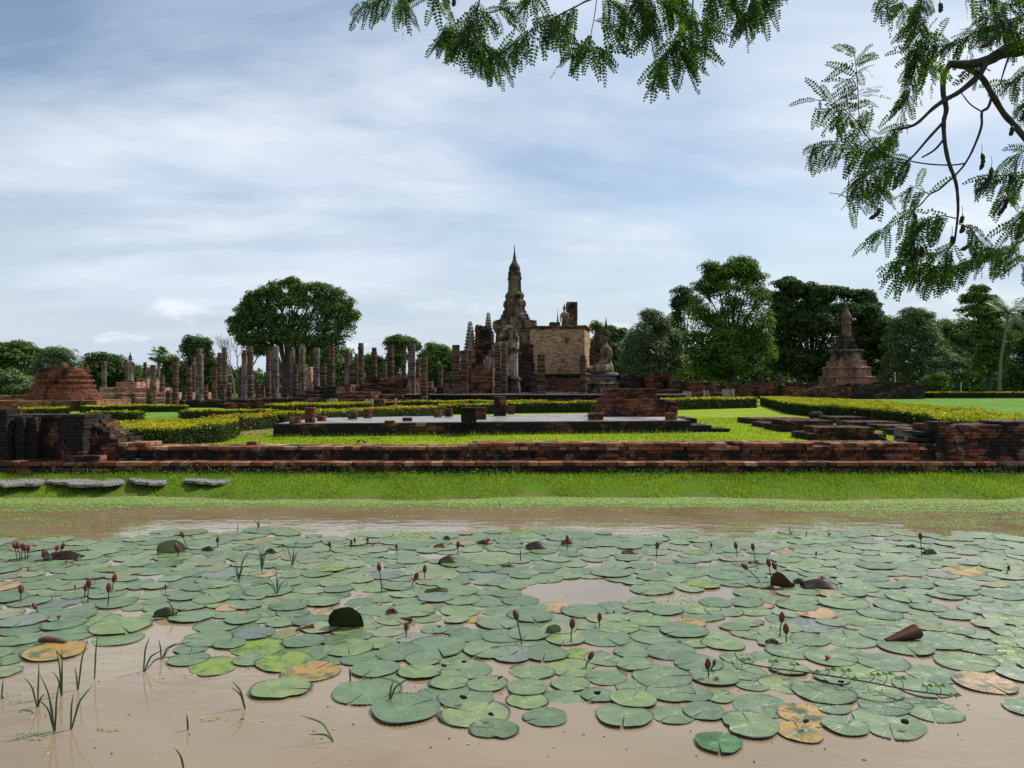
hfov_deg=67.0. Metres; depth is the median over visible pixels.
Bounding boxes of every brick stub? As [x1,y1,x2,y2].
[289,417,301,424]
[305,407,315,422]
[317,416,325,420]
[348,412,356,418]
[363,409,371,417]
[384,420,394,423]
[402,417,411,420]
[433,410,441,416]
[445,408,452,416]
[461,407,476,422]
[476,407,485,419]
[494,396,505,415]
[508,406,514,414]
[588,413,603,419]
[590,405,604,415]
[665,413,677,419]
[666,401,677,412]
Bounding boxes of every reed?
[23,663,43,706]
[36,674,59,731]
[53,648,62,695]
[70,687,90,729]
[75,640,87,689]
[94,635,97,678]
[143,637,177,670]
[159,641,187,656]
[166,600,180,615]
[175,749,183,767]
[186,714,188,729]
[231,552,247,579]
[231,682,245,708]
[257,546,270,570]
[266,569,284,592]
[287,543,299,565]
[299,715,333,741]
[389,680,405,698]
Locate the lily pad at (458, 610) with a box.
[440,604,480,615]
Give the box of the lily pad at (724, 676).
[688,668,739,684]
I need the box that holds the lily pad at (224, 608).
[215,605,237,611]
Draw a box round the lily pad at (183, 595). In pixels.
[167,591,202,599]
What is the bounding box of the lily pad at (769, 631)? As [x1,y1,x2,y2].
[758,628,791,637]
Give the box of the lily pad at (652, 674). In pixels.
[632,664,692,686]
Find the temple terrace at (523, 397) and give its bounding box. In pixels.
[404,391,685,401]
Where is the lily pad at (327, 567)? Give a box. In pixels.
[313,564,348,570]
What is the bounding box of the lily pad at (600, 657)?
[584,651,620,665]
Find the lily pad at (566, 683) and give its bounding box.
[550,676,589,690]
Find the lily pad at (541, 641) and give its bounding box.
[514,638,553,646]
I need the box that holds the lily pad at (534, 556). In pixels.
[521,551,552,560]
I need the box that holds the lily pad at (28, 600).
[6,596,52,606]
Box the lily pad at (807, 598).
[789,594,820,603]
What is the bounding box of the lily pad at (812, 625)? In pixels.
[785,617,838,631]
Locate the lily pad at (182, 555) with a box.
[153,552,193,560]
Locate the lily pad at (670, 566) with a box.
[654,563,689,572]
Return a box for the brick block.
[549,322,559,325]
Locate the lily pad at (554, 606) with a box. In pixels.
[541,602,572,612]
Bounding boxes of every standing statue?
[125,353,134,380]
[560,303,568,324]
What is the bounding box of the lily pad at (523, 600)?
[501,595,539,605]
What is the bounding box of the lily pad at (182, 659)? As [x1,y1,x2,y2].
[167,652,210,665]
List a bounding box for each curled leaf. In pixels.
[41,550,52,559]
[43,551,83,559]
[153,607,175,617]
[157,540,185,552]
[202,546,214,550]
[265,548,276,553]
[296,624,314,629]
[328,607,363,627]
[386,608,398,613]
[399,617,415,620]
[426,587,447,592]
[433,543,447,547]
[439,555,456,562]
[477,540,488,544]
[501,564,514,566]
[525,541,546,549]
[546,624,560,631]
[561,539,573,543]
[622,550,637,553]
[749,560,763,563]
[765,638,778,643]
[770,572,794,586]
[793,578,803,583]
[801,578,837,588]
[885,624,922,640]
[922,548,936,554]
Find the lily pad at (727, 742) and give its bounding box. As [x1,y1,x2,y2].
[695,731,742,752]
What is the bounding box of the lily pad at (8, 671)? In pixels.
[0,666,23,676]
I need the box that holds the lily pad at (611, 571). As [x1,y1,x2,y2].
[590,567,631,576]
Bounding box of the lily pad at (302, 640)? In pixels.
[281,634,326,646]
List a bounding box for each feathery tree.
[0,367,37,394]
[25,345,88,377]
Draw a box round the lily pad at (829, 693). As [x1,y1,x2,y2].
[789,680,858,703]
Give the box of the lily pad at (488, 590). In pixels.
[473,586,504,594]
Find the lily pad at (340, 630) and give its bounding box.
[331,622,376,634]
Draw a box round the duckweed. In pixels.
[0,496,1023,740]
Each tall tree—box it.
[667,284,705,381]
[676,254,779,384]
[952,283,1023,391]
[995,297,1023,391]
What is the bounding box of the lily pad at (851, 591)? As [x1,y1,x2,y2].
[829,587,866,595]
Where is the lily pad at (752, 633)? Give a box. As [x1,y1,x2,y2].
[729,628,761,638]
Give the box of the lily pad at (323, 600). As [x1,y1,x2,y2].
[300,595,340,605]
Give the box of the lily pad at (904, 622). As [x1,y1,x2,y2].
[865,617,922,632]
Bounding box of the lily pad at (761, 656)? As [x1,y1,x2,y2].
[750,651,795,662]
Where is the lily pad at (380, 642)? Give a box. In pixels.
[367,636,397,647]
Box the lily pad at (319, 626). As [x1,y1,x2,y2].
[299,621,339,632]
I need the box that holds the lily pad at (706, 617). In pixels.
[681,610,725,621]
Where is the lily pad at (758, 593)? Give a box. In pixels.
[733,588,772,598]
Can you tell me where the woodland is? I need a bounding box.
[15,356,1020,392]
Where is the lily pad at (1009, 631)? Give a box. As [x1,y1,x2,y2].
[989,625,1023,638]
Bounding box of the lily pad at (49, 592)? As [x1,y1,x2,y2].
[37,589,73,595]
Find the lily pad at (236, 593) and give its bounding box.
[218,588,251,598]
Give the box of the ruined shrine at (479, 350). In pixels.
[460,312,494,392]
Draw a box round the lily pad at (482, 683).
[466,675,508,690]
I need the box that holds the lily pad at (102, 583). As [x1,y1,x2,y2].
[90,578,126,587]
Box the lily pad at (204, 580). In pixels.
[195,575,230,583]
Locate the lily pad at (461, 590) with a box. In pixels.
[447,585,478,595]
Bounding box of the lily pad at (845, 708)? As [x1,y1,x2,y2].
[814,702,851,713]
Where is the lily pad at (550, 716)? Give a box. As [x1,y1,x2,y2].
[522,707,566,725]
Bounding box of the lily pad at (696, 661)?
[673,654,723,670]
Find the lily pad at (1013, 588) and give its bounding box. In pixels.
[995,585,1023,593]
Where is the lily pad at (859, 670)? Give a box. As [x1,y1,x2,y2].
[835,662,896,683]
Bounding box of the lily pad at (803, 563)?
[776,559,823,568]
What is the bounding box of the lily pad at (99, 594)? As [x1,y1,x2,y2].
[89,589,127,597]
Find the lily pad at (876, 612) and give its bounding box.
[856,607,903,619]
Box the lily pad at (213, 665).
[189,656,237,675]
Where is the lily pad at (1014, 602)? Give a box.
[1003,599,1023,605]
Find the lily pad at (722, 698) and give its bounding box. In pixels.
[709,689,735,702]
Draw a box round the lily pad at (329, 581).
[320,577,354,585]
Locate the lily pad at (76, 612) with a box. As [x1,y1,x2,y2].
[46,608,97,621]
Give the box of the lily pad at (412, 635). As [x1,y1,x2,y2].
[396,632,432,641]
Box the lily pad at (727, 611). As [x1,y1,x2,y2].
[705,606,744,615]
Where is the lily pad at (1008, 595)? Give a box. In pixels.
[977,589,1023,599]
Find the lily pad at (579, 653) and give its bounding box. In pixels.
[566,648,594,658]
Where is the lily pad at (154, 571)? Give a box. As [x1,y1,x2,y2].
[136,566,174,574]
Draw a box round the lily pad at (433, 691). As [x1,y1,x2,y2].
[417,687,447,701]
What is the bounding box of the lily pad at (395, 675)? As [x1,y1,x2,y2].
[378,671,408,684]
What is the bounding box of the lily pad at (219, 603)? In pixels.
[205,599,240,607]
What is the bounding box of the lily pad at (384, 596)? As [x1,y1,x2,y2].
[365,592,398,601]
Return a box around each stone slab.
[0,478,44,487]
[44,478,125,487]
[128,478,166,485]
[183,478,230,485]
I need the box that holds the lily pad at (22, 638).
[0,632,44,645]
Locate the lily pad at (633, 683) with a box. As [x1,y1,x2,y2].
[615,678,646,693]
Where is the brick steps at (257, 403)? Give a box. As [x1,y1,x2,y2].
[224,398,288,408]
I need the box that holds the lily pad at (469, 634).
[450,628,487,641]
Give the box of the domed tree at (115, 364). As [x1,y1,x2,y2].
[80,351,142,387]
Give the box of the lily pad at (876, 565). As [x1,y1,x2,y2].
[854,561,896,568]
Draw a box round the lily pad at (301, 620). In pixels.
[292,614,328,624]
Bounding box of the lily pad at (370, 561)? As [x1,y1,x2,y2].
[357,557,386,565]
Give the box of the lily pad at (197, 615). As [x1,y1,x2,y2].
[168,609,216,621]
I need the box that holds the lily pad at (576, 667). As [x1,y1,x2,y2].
[549,658,595,676]
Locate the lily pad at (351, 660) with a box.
[340,651,377,664]
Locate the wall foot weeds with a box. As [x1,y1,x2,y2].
[2,468,1023,478]
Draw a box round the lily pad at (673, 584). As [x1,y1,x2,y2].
[648,580,681,586]
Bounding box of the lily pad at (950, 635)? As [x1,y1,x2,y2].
[923,630,964,638]
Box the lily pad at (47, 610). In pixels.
[29,607,63,615]
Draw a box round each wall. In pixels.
[0,395,25,399]
[0,409,145,474]
[0,420,1023,474]
[407,399,593,402]
[420,381,436,393]
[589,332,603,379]
[618,372,645,387]
[656,389,680,393]
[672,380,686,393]
[719,381,852,398]
[837,381,924,398]
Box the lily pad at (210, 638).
[182,630,233,646]
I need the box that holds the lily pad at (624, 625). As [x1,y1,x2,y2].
[595,620,640,632]
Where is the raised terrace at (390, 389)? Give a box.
[363,378,420,400]
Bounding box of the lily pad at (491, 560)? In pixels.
[470,556,509,564]
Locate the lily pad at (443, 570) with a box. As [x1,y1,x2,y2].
[421,566,458,573]
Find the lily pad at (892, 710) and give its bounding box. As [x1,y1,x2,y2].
[858,697,913,715]
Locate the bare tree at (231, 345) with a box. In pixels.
[212,335,257,396]
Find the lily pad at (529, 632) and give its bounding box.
[508,625,550,639]
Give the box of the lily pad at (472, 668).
[437,658,492,678]
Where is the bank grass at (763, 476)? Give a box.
[0,470,1023,500]
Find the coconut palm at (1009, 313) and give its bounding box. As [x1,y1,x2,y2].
[985,296,1023,391]
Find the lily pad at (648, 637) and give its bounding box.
[629,627,680,643]
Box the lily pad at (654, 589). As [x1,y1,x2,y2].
[630,583,674,594]
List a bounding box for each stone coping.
[405,394,602,394]
[656,394,687,394]
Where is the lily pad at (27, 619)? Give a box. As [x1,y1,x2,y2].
[0,614,48,626]
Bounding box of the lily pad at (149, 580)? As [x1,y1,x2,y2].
[124,578,154,584]
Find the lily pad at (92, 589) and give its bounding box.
[71,587,100,593]
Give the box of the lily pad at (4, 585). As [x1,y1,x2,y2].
[0,581,21,590]
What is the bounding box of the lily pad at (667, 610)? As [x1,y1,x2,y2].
[647,605,684,614]
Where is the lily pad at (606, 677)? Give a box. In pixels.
[585,669,626,684]
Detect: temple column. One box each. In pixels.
[101,361,106,387]
[124,360,127,381]
[130,394,135,404]
[143,362,146,377]
[146,392,152,403]
[149,365,156,404]
[159,375,164,392]
[165,391,171,404]
[172,357,178,404]
[181,391,186,399]
[186,366,192,399]
[191,356,195,391]
[195,348,203,399]
[203,384,208,399]
[211,369,217,398]
[217,353,221,397]
[219,385,223,399]
[222,347,227,397]
[227,384,231,399]
[237,367,241,397]
[241,350,246,397]
[247,346,253,398]
[255,382,260,398]
[261,386,264,397]
[265,348,271,396]
[271,356,272,395]
[272,346,278,397]
[282,383,286,397]
[289,349,294,396]
[293,364,297,396]
[298,345,305,393]
[313,347,319,389]
[320,364,326,385]
[328,346,334,386]
[344,352,349,383]
[350,362,356,384]
[354,354,357,383]
[358,343,363,390]
[371,347,376,377]
[382,362,386,377]
[388,345,393,378]
[401,347,405,378]
[407,343,415,393]
[415,360,419,378]
[420,357,427,399]
[438,365,442,387]
[444,375,450,393]
[452,345,460,393]
[460,352,467,393]
[494,345,500,393]
[501,343,507,393]
[531,373,536,393]
[537,354,545,393]
[579,356,586,393]
[778,372,780,385]
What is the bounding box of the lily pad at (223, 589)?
[201,584,241,593]
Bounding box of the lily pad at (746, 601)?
[730,596,764,606]
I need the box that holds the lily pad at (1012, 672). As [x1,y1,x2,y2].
[995,666,1023,680]
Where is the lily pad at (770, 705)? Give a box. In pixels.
[732,693,791,717]
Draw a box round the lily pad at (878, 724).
[852,706,927,739]
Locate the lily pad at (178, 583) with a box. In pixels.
[162,578,196,588]
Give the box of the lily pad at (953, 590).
[936,585,978,594]
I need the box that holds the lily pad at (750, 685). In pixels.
[735,678,769,690]
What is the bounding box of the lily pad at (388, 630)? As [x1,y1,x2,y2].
[363,622,409,636]
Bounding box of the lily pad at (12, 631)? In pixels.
[0,622,44,635]
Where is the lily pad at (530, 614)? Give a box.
[507,608,552,621]
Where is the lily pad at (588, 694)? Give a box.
[580,687,612,700]
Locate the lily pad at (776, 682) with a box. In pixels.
[757,674,805,693]
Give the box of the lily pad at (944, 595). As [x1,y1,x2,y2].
[926,591,963,598]
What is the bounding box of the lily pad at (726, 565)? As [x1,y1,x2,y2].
[710,561,748,570]
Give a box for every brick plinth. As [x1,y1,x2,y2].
[737,417,810,423]
[751,421,770,427]
[764,419,833,431]
[790,425,886,440]
[818,416,872,423]
[836,420,908,426]
[867,424,913,430]
[882,428,893,434]
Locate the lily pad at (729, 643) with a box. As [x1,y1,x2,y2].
[700,636,744,649]
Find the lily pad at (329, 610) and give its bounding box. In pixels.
[312,607,341,614]
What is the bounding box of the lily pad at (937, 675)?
[904,664,956,683]
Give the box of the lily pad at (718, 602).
[699,597,732,606]
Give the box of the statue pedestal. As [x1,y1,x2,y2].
[587,372,623,393]
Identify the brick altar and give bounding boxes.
[596,388,665,415]
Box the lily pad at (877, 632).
[858,624,910,642]
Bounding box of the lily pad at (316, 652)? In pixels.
[283,644,331,662]
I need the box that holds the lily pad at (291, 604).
[268,599,308,609]
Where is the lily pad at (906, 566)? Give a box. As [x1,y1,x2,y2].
[888,562,927,571]
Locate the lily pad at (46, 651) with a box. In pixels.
[20,639,88,660]
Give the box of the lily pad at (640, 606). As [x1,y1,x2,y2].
[622,601,656,610]
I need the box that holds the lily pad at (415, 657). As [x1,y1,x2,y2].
[405,651,441,664]
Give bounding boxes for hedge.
[16,405,70,413]
[80,404,188,412]
[85,409,145,421]
[113,417,240,443]
[178,407,278,419]
[197,412,280,430]
[259,405,445,422]
[263,400,372,410]
[385,398,547,405]
[438,402,507,413]
[506,400,597,412]
[660,396,758,409]
[759,395,1023,423]
[923,391,1023,397]
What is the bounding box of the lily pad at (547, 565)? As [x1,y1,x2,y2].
[526,560,562,569]
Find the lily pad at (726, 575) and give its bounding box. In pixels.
[709,570,750,579]
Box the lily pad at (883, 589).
[878,587,906,591]
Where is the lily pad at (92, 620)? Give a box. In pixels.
[81,614,122,625]
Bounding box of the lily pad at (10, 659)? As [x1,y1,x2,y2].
[0,654,25,664]
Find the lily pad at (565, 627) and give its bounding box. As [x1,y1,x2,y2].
[541,622,575,632]
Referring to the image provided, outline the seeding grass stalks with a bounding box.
[43,459,1020,478]
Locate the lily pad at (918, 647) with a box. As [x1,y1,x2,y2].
[877,637,934,654]
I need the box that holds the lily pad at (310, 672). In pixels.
[279,660,340,680]
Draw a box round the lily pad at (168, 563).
[141,559,184,567]
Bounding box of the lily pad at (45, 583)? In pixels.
[18,577,69,588]
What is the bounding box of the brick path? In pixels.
[242,428,272,435]
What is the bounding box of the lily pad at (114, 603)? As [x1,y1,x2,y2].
[96,597,138,607]
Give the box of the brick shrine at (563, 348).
[528,325,591,391]
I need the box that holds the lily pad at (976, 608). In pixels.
[957,604,1004,615]
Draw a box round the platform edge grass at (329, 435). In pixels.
[270,428,691,437]
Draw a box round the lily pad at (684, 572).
[669,569,703,577]
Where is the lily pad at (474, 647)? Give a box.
[463,639,520,657]
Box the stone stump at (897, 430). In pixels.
[893,427,912,439]
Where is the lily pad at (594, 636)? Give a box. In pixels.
[578,628,629,645]
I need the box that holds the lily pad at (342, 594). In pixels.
[317,591,350,598]
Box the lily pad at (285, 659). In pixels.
[254,651,312,671]
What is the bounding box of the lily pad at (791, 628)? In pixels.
[770,622,802,631]
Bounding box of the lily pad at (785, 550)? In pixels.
[774,548,793,552]
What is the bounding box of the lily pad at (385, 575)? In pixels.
[369,571,404,578]
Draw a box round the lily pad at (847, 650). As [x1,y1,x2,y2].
[835,646,861,655]
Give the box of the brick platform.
[273,414,729,436]
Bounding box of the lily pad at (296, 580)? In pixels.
[267,576,305,585]
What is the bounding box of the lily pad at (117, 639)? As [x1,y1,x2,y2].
[91,630,145,645]
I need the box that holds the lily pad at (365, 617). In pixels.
[361,614,373,619]
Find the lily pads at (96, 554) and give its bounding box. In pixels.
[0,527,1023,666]
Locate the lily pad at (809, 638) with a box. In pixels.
[788,632,830,645]
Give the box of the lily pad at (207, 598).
[192,593,230,603]
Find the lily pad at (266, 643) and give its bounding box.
[229,637,284,655]
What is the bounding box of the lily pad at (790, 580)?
[767,576,804,583]
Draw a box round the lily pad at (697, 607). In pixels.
[678,602,721,613]
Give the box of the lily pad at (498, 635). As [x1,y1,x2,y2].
[482,629,524,641]
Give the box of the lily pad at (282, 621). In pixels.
[265,616,295,626]
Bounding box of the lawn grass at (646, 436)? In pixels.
[145,417,893,444]
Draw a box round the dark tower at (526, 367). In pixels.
[518,344,534,391]
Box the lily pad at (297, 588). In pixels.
[280,583,313,591]
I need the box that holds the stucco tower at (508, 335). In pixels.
[494,325,520,392]
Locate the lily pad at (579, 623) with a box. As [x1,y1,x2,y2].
[566,619,597,629]
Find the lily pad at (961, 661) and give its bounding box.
[933,652,1000,671]
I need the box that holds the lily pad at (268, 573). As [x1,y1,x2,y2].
[251,571,275,576]
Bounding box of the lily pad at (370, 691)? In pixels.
[331,677,402,704]
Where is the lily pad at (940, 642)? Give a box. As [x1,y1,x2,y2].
[919,634,965,648]
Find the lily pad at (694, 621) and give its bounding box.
[676,618,706,625]
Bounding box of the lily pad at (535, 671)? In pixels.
[508,664,555,678]
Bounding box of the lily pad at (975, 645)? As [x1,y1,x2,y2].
[949,639,1006,654]
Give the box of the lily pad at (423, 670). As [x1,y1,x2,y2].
[397,663,440,677]
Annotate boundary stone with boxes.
[722,389,730,396]
[731,389,734,396]
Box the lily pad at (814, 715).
[776,703,826,726]
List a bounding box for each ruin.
[288,386,346,402]
[304,384,386,406]
[685,382,722,397]
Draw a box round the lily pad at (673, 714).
[650,705,695,723]
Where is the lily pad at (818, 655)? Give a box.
[804,648,858,665]
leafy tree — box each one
[155,353,186,390]
[176,334,217,391]
[364,333,422,378]
[415,341,460,390]
[588,320,631,373]
[616,307,693,379]
[876,306,973,392]
[933,316,987,391]
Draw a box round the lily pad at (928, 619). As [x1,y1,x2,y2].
[907,614,942,624]
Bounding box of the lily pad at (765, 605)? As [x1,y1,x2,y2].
[748,602,774,608]
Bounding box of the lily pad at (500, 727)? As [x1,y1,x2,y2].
[469,718,519,737]
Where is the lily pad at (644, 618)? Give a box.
[629,612,670,625]
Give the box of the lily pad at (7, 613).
[0,608,25,618]
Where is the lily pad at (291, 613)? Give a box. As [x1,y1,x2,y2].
[276,609,310,616]
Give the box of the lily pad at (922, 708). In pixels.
[902,697,965,722]
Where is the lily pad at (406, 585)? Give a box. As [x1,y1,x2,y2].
[382,581,415,589]
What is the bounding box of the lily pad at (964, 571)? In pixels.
[942,567,987,575]
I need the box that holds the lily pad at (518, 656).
[494,645,531,661]
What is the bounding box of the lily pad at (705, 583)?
[686,579,720,587]
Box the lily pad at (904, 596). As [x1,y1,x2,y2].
[884,591,931,602]
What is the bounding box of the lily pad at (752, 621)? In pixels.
[731,618,764,625]
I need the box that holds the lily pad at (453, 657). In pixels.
[437,652,469,664]
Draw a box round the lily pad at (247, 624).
[225,622,260,632]
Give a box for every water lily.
[12,542,17,561]
[16,542,19,560]
[18,584,23,601]
[20,543,23,560]
[23,543,26,559]
[32,603,38,612]
[42,548,45,561]
[83,584,87,596]
[86,578,91,601]
[106,582,111,605]
[111,574,116,591]
[180,531,186,548]
[377,562,382,592]
[404,622,407,636]
[412,572,418,585]
[423,565,426,577]
[513,609,521,643]
[569,618,574,641]
[585,651,593,666]
[597,612,601,626]
[655,542,658,557]
[705,658,710,676]
[741,563,758,580]
[751,543,754,557]
[766,558,770,577]
[772,562,776,571]
[779,611,784,636]
[783,623,788,641]
[918,532,922,555]
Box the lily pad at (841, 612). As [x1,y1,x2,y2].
[823,606,864,617]
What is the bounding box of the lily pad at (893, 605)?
[872,599,917,611]
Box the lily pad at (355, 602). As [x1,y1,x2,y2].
[344,598,381,607]
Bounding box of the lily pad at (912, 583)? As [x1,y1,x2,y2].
[896,579,934,587]
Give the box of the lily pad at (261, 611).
[246,607,278,616]
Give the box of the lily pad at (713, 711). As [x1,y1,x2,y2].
[683,700,724,719]
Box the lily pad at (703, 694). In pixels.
[670,684,712,700]
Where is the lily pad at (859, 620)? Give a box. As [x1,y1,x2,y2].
[843,615,880,625]
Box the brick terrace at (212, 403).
[179,395,295,407]
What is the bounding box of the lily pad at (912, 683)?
[892,675,956,696]
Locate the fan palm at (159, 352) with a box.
[146,346,169,378]
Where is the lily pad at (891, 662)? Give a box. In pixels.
[850,652,910,670]
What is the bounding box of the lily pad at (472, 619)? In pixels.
[466,615,484,622]
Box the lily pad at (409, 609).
[389,603,435,615]
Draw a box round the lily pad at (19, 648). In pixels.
[9,641,44,653]
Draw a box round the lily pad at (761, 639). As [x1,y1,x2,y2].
[756,634,792,646]
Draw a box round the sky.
[0,0,1023,381]
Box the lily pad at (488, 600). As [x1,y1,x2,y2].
[471,594,514,606]
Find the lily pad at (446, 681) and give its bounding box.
[428,675,468,688]
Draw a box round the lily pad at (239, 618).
[224,613,260,623]
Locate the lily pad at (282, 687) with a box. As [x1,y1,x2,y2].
[248,676,313,697]
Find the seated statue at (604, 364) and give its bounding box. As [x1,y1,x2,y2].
[586,320,613,372]
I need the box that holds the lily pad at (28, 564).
[14,560,51,567]
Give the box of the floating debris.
[2,511,992,762]
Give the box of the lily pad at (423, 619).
[412,614,441,622]
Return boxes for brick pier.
[566,302,577,324]
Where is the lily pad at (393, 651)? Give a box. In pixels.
[376,642,423,660]
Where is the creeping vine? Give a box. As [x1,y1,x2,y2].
[734,653,961,697]
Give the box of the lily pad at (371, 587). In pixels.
[353,581,389,591]
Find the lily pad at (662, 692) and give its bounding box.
[645,682,696,701]
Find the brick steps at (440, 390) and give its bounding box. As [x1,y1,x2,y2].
[436,387,443,393]
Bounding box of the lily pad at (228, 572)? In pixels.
[200,569,236,578]
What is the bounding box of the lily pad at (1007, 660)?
[981,651,1023,668]
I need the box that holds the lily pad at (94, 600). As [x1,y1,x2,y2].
[81,597,117,603]
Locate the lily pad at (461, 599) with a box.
[444,594,480,604]
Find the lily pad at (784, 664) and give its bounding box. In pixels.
[768,661,808,673]
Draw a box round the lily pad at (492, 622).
[476,616,516,628]
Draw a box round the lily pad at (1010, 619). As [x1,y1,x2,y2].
[982,611,1023,625]
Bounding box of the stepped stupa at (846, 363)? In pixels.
[817,302,875,386]
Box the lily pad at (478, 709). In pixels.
[437,699,510,726]
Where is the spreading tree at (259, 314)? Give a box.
[224,275,365,395]
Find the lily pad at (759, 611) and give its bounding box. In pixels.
[735,606,771,615]
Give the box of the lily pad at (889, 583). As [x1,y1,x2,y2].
[863,579,904,587]
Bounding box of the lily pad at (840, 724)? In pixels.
[821,715,869,735]
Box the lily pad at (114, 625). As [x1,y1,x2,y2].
[87,617,153,633]
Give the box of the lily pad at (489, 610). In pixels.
[479,603,521,615]
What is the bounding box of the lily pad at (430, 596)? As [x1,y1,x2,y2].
[417,592,453,601]
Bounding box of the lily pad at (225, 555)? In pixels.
[208,551,244,558]
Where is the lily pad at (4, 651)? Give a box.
[0,646,14,656]
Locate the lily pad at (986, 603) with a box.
[966,600,1004,606]
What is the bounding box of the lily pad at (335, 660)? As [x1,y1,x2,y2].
[319,654,341,665]
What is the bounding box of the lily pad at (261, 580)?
[242,577,270,585]
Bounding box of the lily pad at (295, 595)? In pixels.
[281,591,319,600]
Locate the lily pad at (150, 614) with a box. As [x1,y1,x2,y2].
[140,609,176,619]
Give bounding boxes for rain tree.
[0,339,43,376]
[759,275,903,386]
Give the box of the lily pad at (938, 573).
[926,570,962,577]
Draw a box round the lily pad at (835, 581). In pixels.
[804,576,838,583]
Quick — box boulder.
[808,411,823,418]
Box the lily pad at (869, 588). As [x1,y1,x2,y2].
[841,582,879,591]
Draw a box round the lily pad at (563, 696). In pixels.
[543,690,583,703]
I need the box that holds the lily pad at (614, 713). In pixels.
[596,703,653,725]
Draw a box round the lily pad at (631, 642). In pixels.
[622,638,650,647]
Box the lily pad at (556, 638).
[545,632,585,644]
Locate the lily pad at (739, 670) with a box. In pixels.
[722,659,766,680]
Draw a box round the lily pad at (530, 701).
[505,694,549,708]
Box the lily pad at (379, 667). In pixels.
[351,659,399,676]
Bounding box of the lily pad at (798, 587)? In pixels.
[780,584,820,594]
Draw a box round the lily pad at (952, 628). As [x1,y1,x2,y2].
[937,624,976,633]
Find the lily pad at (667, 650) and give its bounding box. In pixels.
[647,641,695,659]
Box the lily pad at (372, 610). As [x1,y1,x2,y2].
[356,604,394,615]
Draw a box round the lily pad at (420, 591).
[402,585,441,595]
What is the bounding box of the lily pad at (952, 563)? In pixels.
[932,560,974,567]
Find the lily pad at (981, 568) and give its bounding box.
[957,564,1000,571]
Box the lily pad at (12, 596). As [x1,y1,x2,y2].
[0,591,30,601]
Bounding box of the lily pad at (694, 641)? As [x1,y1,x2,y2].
[677,636,706,646]
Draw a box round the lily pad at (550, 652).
[522,644,568,660]
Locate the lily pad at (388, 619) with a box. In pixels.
[376,613,410,624]
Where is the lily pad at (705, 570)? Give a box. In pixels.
[689,566,721,574]
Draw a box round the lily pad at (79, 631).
[40,625,93,639]
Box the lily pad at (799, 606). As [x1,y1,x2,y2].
[776,599,818,610]
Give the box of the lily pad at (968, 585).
[933,579,982,589]
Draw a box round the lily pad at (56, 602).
[29,597,81,608]
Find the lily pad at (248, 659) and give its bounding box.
[232,653,265,665]
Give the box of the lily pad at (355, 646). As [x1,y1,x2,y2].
[323,638,373,655]
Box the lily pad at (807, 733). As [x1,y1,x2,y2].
[774,721,823,742]
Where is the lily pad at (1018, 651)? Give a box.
[995,643,1023,656]
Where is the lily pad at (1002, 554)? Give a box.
[968,551,1008,557]
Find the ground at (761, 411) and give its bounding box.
[0,391,1023,500]
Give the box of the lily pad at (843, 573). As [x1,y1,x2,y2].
[819,569,857,577]
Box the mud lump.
[901,719,908,723]
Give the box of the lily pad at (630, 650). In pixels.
[613,645,648,657]
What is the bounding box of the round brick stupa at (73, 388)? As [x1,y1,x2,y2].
[0,362,130,411]
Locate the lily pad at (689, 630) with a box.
[659,622,709,636]
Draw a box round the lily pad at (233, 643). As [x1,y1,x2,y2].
[212,637,246,647]
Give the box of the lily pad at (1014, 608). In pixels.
[989,603,1023,616]
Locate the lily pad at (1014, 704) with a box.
[1001,697,1023,714]
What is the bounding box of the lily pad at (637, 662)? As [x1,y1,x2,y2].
[616,656,653,669]
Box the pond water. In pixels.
[0,497,1023,767]
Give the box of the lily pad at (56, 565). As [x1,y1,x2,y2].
[27,562,73,570]
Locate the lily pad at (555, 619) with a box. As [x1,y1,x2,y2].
[533,614,575,624]
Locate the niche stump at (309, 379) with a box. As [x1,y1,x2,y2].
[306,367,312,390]
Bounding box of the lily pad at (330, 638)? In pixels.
[322,634,348,643]
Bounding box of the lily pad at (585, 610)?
[560,604,606,616]
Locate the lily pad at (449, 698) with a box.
[437,684,493,707]
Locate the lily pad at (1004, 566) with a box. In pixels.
[980,562,1023,569]
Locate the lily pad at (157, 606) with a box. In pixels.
[142,602,179,610]
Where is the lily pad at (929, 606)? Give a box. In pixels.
[909,602,948,611]
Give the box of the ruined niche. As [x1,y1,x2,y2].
[641,373,672,390]
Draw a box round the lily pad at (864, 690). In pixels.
[843,677,904,701]
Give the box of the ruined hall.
[99,378,210,403]
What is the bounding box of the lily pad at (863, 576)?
[851,571,890,580]
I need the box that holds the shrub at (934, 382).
[917,371,950,391]
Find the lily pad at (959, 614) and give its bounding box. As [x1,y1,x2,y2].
[933,608,976,619]
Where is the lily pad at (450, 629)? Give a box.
[442,625,468,633]
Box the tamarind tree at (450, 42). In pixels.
[348,0,1023,301]
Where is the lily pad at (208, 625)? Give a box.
[192,620,239,631]
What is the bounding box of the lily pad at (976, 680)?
[951,670,1019,693]
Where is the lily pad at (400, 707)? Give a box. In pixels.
[370,692,439,722]
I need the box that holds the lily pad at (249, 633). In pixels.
[232,626,275,638]
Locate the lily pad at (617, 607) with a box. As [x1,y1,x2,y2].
[597,601,630,613]
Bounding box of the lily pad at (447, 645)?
[409,635,465,655]
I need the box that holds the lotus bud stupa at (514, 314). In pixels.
[493,245,536,350]
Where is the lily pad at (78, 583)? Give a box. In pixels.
[49,580,95,589]
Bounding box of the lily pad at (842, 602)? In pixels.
[816,595,869,608]
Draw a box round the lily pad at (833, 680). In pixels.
[813,670,850,683]
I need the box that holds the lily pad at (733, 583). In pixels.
[713,578,748,586]
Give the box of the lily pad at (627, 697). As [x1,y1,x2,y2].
[610,687,657,706]
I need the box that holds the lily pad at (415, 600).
[393,597,427,604]
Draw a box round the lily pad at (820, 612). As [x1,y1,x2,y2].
[792,607,837,618]

